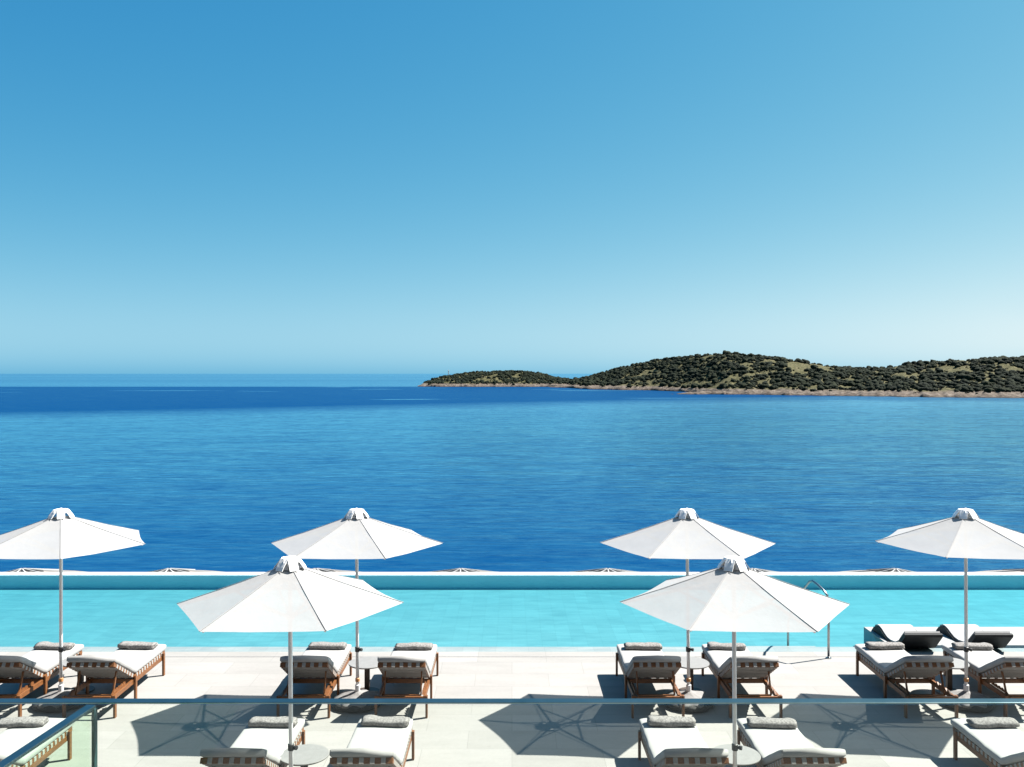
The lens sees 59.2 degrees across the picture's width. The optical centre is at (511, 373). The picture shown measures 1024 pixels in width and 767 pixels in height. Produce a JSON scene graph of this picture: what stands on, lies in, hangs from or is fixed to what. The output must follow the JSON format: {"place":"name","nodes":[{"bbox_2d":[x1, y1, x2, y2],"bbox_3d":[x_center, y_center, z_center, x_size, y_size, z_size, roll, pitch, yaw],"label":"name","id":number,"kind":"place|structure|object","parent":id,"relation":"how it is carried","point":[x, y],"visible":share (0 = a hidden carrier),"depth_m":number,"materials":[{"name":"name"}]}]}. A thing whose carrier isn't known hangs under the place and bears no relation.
{"place":"outdoors","nodes":[
{"label":"outdoors","id":0,"kind":"place"},
{"bbox_2d":[6,568,84,571],"bbox_3d":[-13.932,6.917,25.600,4.207,2.767,4.207,0,0,0],"label":"flat parasol","id":1,"kind":"object","parent":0,"point":[34,570],"visible":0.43,"depth_m":25.87,"materials":[{"name":"fabric"}]},
{"bbox_2d":[149,568,220,571],"bbox_3d":[-9.755,6.917,25.600,4.207,2.767,4.207,0,0,0],"label":"flat parasol","id":2,"kind":"object","parent":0,"point":[176,570],"visible":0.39,"depth_m":25.77,"materials":[{"name":"fabric"}]},
{"bbox_2d":[311,568,354,571],"bbox_3d":[-5.578,6.917,25.600,4.207,2.767,4.207,0,0,0],"label":"flat parasol","id":3,"kind":"object","parent":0,"point":[325,570],"visible":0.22,"depth_m":25.84,"materials":[{"name":"fabric"}]},
{"bbox_2d":[431,568,493,571],"bbox_3d":[-1.455,6.917,25.600,4.207,2.767,4.207,0,0,0],"label":"flat parasol","id":4,"kind":"object","parent":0,"point":[461,570],"visible":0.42,"depth_m":25.63,"materials":[{"name":"fabric"}]},
{"bbox_2d":[0,374,1023,571],"bbox_3d":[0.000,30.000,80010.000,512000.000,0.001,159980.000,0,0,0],"label":"sea","id":5,"kind":"structure","parent":0,"point":[228,472],"depth_m":284.58,"materials":[{"name":"liquid"}]},
{"bbox_2d":[418,372,566,386],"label":"islet","id":6,"kind":"object","parent":5,"relation":"in","point":[518,384],"visible":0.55,"depth_m":2055.14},
{"bbox_2d":[423,370,570,384],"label":"islet scrub","id":7,"kind":"object","parent":6,"relation":"on","point":[528,377],"visible":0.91,"depth_m":2119.29,"materials":[{"name":"green plant"}]},
{"bbox_2d":[552,354,1023,397],"bbox_3d":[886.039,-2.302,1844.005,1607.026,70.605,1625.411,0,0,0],"label":"headland","id":8,"kind":"structure","parent":5,"relation":"in","point":[943,392],"depth_m":1334.30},
{"bbox_2d":[567,350,1023,393],"bbox_3d":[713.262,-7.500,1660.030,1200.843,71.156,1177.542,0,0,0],"label":"headland scrub","id":9,"kind":"object","parent":8,"relation":"on","point":[1013,380],"visible":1,"depth_m":1393.94,"materials":[{"name":"green plant"}]},
{"bbox_2d":[0,652,1023,766],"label":"deck","id":10,"kind":"structure","parent":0,"point":[488,735],"depth_m":13.25,"materials":[{"name":"stone"}]},
{"bbox_2d":[0,718,73,766],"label":"sun lounger","id":11,"kind":"object","parent":10,"relation":"on","point":[13,739],"visible":0.76,"depth_m":11.20,"materials":[{"name":"white fabric"}]},
{"bbox_2d":[0,716,48,727],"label":"rolled towel","id":12,"kind":"object","parent":11,"relation":"on","point":[29,721],"visible":1,"depth_m":11.50,"materials":[{"name":"white fabric"}]},
{"bbox_2d":[0,644,83,716],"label":"sun lounger","id":13,"kind":"object","parent":10,"relation":"on","point":[38,667],"visible":0.86,"depth_m":13.78,"materials":[{"name":"white fabric"}]},
{"bbox_2d":[33,641,74,649],"bbox_3d":[-7.520,4.471,14.811,0.621,0.089,0.225,0,0,3],"label":"rolled towel","id":14,"kind":"object","parent":13,"relation":"on","point":[50,645],"visible":0.91,"depth_m":14.73,"materials":[{"name":"white fabric"}]},
{"bbox_2d":[0,508,144,712],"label":"parasol","id":15,"kind":"object","parent":10,"relation":"on","point":[60,536],"visible":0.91,"depth_m":13.26,"materials":[{"name":"fabric"}]},
{"bbox_2d":[63,655,94,692],"bbox_3d":[-6.800,4.761,14.200,0.580,0.475,0.580,0,0,0],"label":"side table","id":16,"kind":"object","parent":10,"relation":"on","point":[91,688],"visible":0.16,"depth_m":14.18,"materials":[{"name":"grey metal"}]},
{"bbox_2d":[62,644,165,717],"bbox_3d":[-6.140,4.559,14.071,0.770,0.883,2.038,0,0,0],"label":"sun lounger","id":17,"kind":"object","parent":10,"relation":"on","point":[129,667],"visible":0.98,"depth_m":13.57,"materials":[{"name":"white fabric"}]},
{"bbox_2d":[117,641,157,648],"bbox_3d":[-6.160,4.470,14.827,0.621,0.093,0.218,0,0,3],"label":"rolled towel","id":18,"kind":"object","parent":17,"relation":"on","point":[136,645],"visible":1,"depth_m":14.75,"materials":[{"name":"white fabric"}]},
{"bbox_2d":[200,718,304,766],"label":"sun lounger","id":19,"kind":"object","parent":10,"relation":"on","point":[258,746],"visible":0.84,"depth_m":10.73,"materials":[{"name":"white fabric"}]},
{"bbox_2d":[248,716,297,726],"bbox_3d":[-3.070,4.472,11.575,0.621,0.088,0.216,0,0,1],"label":"rolled towel","id":20,"kind":"object","parent":19,"relation":"on","point":[258,721],"visible":0.92,"depth_m":11.49,"materials":[{"name":"white fabric"}]},
{"bbox_2d":[177,555,402,766],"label":"parasol","id":21,"kind":"object","parent":10,"relation":"on","point":[289,594],"visible":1,"depth_m":9.59,"materials":[{"name":"fabric"}]},
{"bbox_2d":[279,744,328,766],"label":"side table","id":22,"kind":"object","parent":10,"relation":"on","point":[305,755],"visible":0.91,"depth_m":10.67,"materials":[{"name":"grey metal"}]},
{"bbox_2d":[277,644,351,717],"bbox_3d":[-3.035,4.559,14.071,0.770,0.883,2.038,0,0,0],"label":"sun lounger","id":23,"kind":"object","parent":10,"relation":"on","point":[324,666],"visible":0.87,"depth_m":13.45,"materials":[{"name":"white fabric"}]},
{"bbox_2d":[308,642,346,648],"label":"rolled towel","id":24,"kind":"object","parent":23,"relation":"on","point":[327,645],"visible":1,"depth_m":14.73,"materials":[{"name":"white fabric"}]},
{"bbox_2d":[271,508,441,712],"bbox_3d":[-2.339,3.515,13.600,2.621,2.970,2.276,0,0,3],"label":"parasol","id":25,"kind":"object","parent":10,"relation":"on","point":[355,534],"visible":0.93,"depth_m":13.21,"materials":[{"name":"fabric"}]},
{"bbox_2d":[348,656,379,691],"bbox_3d":[-2.270,4.761,14.120,0.580,0.475,0.580,0,0,0],"label":"side table","id":26,"kind":"object","parent":10,"relation":"on","point":[367,663],"visible":0.55,"depth_m":14.08,"materials":[{"name":"grey metal"}]},
{"bbox_2d":[329,719,414,766],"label":"sun lounger","id":27,"kind":"object","parent":10,"relation":"on","point":[374,746],"visible":0.98,"depth_m":10.88,"materials":[{"name":"white fabric"}]},
{"bbox_2d":[360,715,409,726],"bbox_3d":[-1.630,4.471,11.600,0.621,0.089,0.225,0,0,4],"label":"rolled towel","id":28,"kind":"object","parent":27,"relation":"on","point":[371,720],"visible":1,"depth_m":11.52,"materials":[{"name":"white fabric"}]},
{"bbox_2d":[374,644,438,717],"bbox_3d":[-1.607,4.559,14.071,0.770,0.883,2.038,0,0,0],"label":"sun lounger","id":29,"kind":"object","parent":10,"relation":"on","point":[407,666],"visible":0.96,"depth_m":13.37,"materials":[{"name":"white fabric"}]},
{"bbox_2d":[395,642,432,649],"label":"rolled towel","id":30,"kind":"object","parent":29,"relation":"on","point":[414,646],"visible":1,"depth_m":14.71,"materials":[{"name":"white fabric"}]},
{"bbox_2d":[20,656,855,656],"bbox_3d":[0.000,4.997,15.900,90.000,0.003,0.022,0,0,0],"label":"drain slot","id":31,"kind":"object","parent":10,"relation":"on","point":[491,656],"visible":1,"depth_m":15.90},
{"bbox_2d":[616,644,684,717],"bbox_3d":[2.111,4.559,14.071,0.770,0.883,2.038,0,0,-1],"label":"sun lounger","id":32,"kind":"object","parent":10,"relation":"on","point":[647,666],"visible":0.97,"depth_m":13.39,"materials":[{"name":"white fabric"}]},
{"bbox_2d":[624,642,661,649],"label":"rolled towel","id":33,"kind":"object","parent":32,"relation":"on","point":[643,646],"visible":1,"depth_m":14.71,"materials":[{"name":"white fabric"}]},
{"bbox_2d":[638,718,728,766],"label":"sun lounger","id":34,"kind":"object","parent":10,"relation":"on","point":[684,746],"visible":0.98,"depth_m":10.88,"materials":[{"name":"white fabric"}]},
{"bbox_2d":[647,715,695,726],"bbox_3d":[2.050,4.470,11.590,0.621,0.093,0.218,0,0,2],"label":"rolled towel","id":35,"kind":"object","parent":34,"relation":"on","point":[668,721],"visible":1,"depth_m":11.51,"materials":[{"name":"white fabric"}]},
{"bbox_2d":[600,508,775,712],"bbox_3d":[2.655,3.515,13.601,2.621,2.970,2.276,-1,0,5],"label":"parasol","id":36,"kind":"object","parent":10,"relation":"on","point":[687,534],"visible":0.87,"depth_m":13.20,"materials":[{"name":"fabric"}]},
{"bbox_2d":[679,656,709,690],"bbox_3d":[2.800,4.761,14.120,0.580,0.475,0.580,0,0,0],"label":"side table","id":37,"kind":"object","parent":10,"relation":"on","point":[697,663],"visible":0.43,"depth_m":14.08,"materials":[{"name":"grey metal"}]},
{"bbox_2d":[620,555,849,766],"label":"parasol","id":38,"kind":"object","parent":10,"relation":"on","point":[727,594],"visible":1,"depth_m":9.59,"materials":[{"name":"fabric"}]},
{"bbox_2d":[714,744,760,766],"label":"side table","id":39,"kind":"object","parent":10,"relation":"on","point":[747,756],"visible":0.64,"depth_m":10.67,"materials":[{"name":"grey metal"}]},
{"bbox_2d":[701,644,782,717],"bbox_3d":[3.533,4.559,14.071,0.770,0.883,2.038,0,0,0],"label":"sun lounger","id":40,"kind":"object","parent":10,"relation":"on","point":[750,668],"visible":0.91,"depth_m":13.48,"materials":[{"name":"white fabric"}]},
{"bbox_2d":[707,642,745,649],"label":"rolled towel","id":41,"kind":"object","parent":40,"relation":"on","point":[723,646],"visible":0.97,"depth_m":14.71,"materials":[{"name":"white fabric"}]},
{"bbox_2d":[737,718,846,766],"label":"sun lounger","id":42,"kind":"object","parent":10,"relation":"on","point":[781,747],"visible":0.91,"depth_m":10.79,"materials":[{"name":"white fabric"}]},
{"bbox_2d":[746,717,796,728],"bbox_3d":[3.330,4.473,11.548,0.621,0.085,0.216,0,0,3],"label":"rolled towel","id":43,"kind":"object","parent":42,"relation":"on","point":[767,722],"visible":1,"depth_m":11.47,"materials":[{"name":"white fabric"}]},
{"bbox_2d":[787,580,831,658],"bbox_3d":[5.399,4.500,16.399,0.100,1.560,1.302,0,0,-16],"label":"pool handrail","id":44,"kind":"object","parent":10,"relation":"attached to","point":[828,624],"visible":0.61,"depth_m":15.82,"materials":[{"name":"metal"}]},
{"bbox_2d":[855,644,957,717],"bbox_3d":[6.090,4.559,14.071,0.770,0.883,2.038,0,0,0],"label":"sun lounger","id":45,"kind":"object","parent":10,"relation":"on","point":[891,667],"visible":0.98,"depth_m":13.57,"materials":[{"name":"white fabric"}]},
{"bbox_2d":[865,642,904,649],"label":"rolled towel","id":46,"kind":"object","parent":45,"relation":"on","point":[884,645],"visible":1,"depth_m":14.73,"materials":[{"name":"white fabric"}]},
{"bbox_2d":[876,508,1023,712],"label":"parasol","id":47,"kind":"object","parent":10,"relation":"on","point":[965,535],"visible":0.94,"depth_m":13.26,"materials":[{"name":"fabric"}]},
{"bbox_2d":[935,658,969,693],"bbox_3d":[6.850,4.761,14.120,0.580,0.475,0.580,0,0,0],"label":"side table","id":48,"kind":"object","parent":10,"relation":"on","point":[958,663],"visible":0.27,"depth_m":14.08,"materials":[{"name":"grey metal"}]},
{"bbox_2d":[941,644,1023,716],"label":"sun lounger","id":49,"kind":"object","parent":10,"relation":"on","point":[986,668],"visible":0.91,"depth_m":13.76,"materials":[{"name":"white fabric"}]},
{"bbox_2d":[951,642,992,649],"bbox_3d":[7.560,4.473,14.797,0.621,0.085,0.216,0,0,2],"label":"rolled towel","id":50,"kind":"object","parent":49,"relation":"on","point":[975,646],"visible":0.9,"depth_m":14.71,"materials":[{"name":"white fabric"}]},
{"bbox_2d":[950,718,1023,766],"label":"sun lounger","id":51,"kind":"object","parent":10,"relation":"on","point":[998,747],"visible":0.91,"depth_m":11.15,"materials":[{"name":"white fabric"}]},
{"bbox_2d":[966,717,1019,728],"bbox_3d":[6.170,4.471,11.556,0.621,0.089,0.218,0,0,-3],"label":"rolled towel","id":52,"kind":"object","parent":51,"relation":"on","point":[990,722],"visible":1,"depth_m":11.48,"materials":[{"name":"white fabric"}]},
{"bbox_2d":[0,589,1023,651],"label":"swimming pool","id":53,"kind":"structure","parent":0,"point":[485,620],"depth_m":19.44,"materials":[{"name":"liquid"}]},
{"bbox_2d":[0,572,1023,588],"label":"pool edge wall","id":54,"kind":"structure","parent":53,"relation":"attached to","point":[503,580],"depth_m":22.38,"materials":[{"name":"concrete"}]},
{"bbox_2d":[864,627,1023,647],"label":"pool ledge","id":55,"kind":"object","parent":53,"relation":"on","point":[1016,641],"visible":0.29,"depth_m":17.41,"materials":[{"name":"stone"}]},
{"bbox_2d":[872,624,942,647],"bbox_3d":[7.360,4.824,16.837,0.680,0.397,1.485,0,0,0],"label":"pool lounger","id":56,"kind":"object","parent":55,"relation":"on","point":[908,636],"visible":0.95,"depth_m":16.32,"materials":[{"name":"wicker"}]},
{"bbox_2d":[936,624,1012,647],"bbox_3d":[8.620,4.824,16.837,0.680,0.397,1.485,0,0,0],"label":"pool lounger","id":57,"kind":"object","parent":55,"relation":"on","point":[978,634],"visible":0.87,"depth_m":16.32,"materials":[{"name":"wicker"}]},
{"bbox_2d":[0,0,1023,373],"label":"sky","id":58,"kind":"structure","parent":0,"point":[187,186],"materials":[{"name":"blue"}]},
{"bbox_2d":[572,568,635,571],"bbox_3d":[2.722,6.917,25.600,4.207,2.767,4.207,0,0,0],"label":"flat parasol","id":59,"kind":"object","parent":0,"point":[606,570],"visible":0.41,"depth_m":25.64,"materials":[{"name":"fabric"}]},
{"bbox_2d":[677,391,743,394],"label":"rock spit","id":60,"kind":"structure","parent":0,"point":[722,392],"depth_m":1298.30,"materials":[{"name":"beige stone"}]},
{"bbox_2d":[748,568,776,571],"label":"flat parasol","id":61,"kind":"object","parent":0,"point":[758,570],"visible":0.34,"depth_m":25.59,"materials":[{"name":"fabric"}]},
{"bbox_2d":[746,646,815,646],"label":"pool steps","id":62,"kind":"structure","parent":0,"point":[780,646],"depth_m":16.76,"materials":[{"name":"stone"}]},
{"bbox_2d":[841,568,913,571],"bbox_3d":[10.914,6.917,25.600,4.207,2.767,4.207,0,0,0],"label":"flat parasol","id":63,"kind":"object","parent":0,"point":[886,570],"visible":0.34,"depth_m":25.83,"materials":[{"name":"fabric"}]},
{"bbox_2d":[977,568,1023,571],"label":"flat parasol","id":64,"kind":"object","parent":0,"point":[1012,570],"visible":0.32,"depth_m":26.54,"materials":[{"name":"fabric"}]},
{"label":"balcony floor","id":65,"kind":"structure","parent":0,"visible":0},
{"bbox_2d":[0,705,95,766],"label":"glass balustrade","id":66,"kind":"object","parent":65,"relation":"on","point":[18,754],"visible":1,"depth_m":3.59,"materials":[{"name":"glass"}]},
{"bbox_2d":[0,698,1023,766],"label":"glass balustrade","id":67,"kind":"object","parent":65,"relation":"on","point":[501,701],"visible":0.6,"depth_m":3.99,"materials":[{"name":"glass"}]}
]}

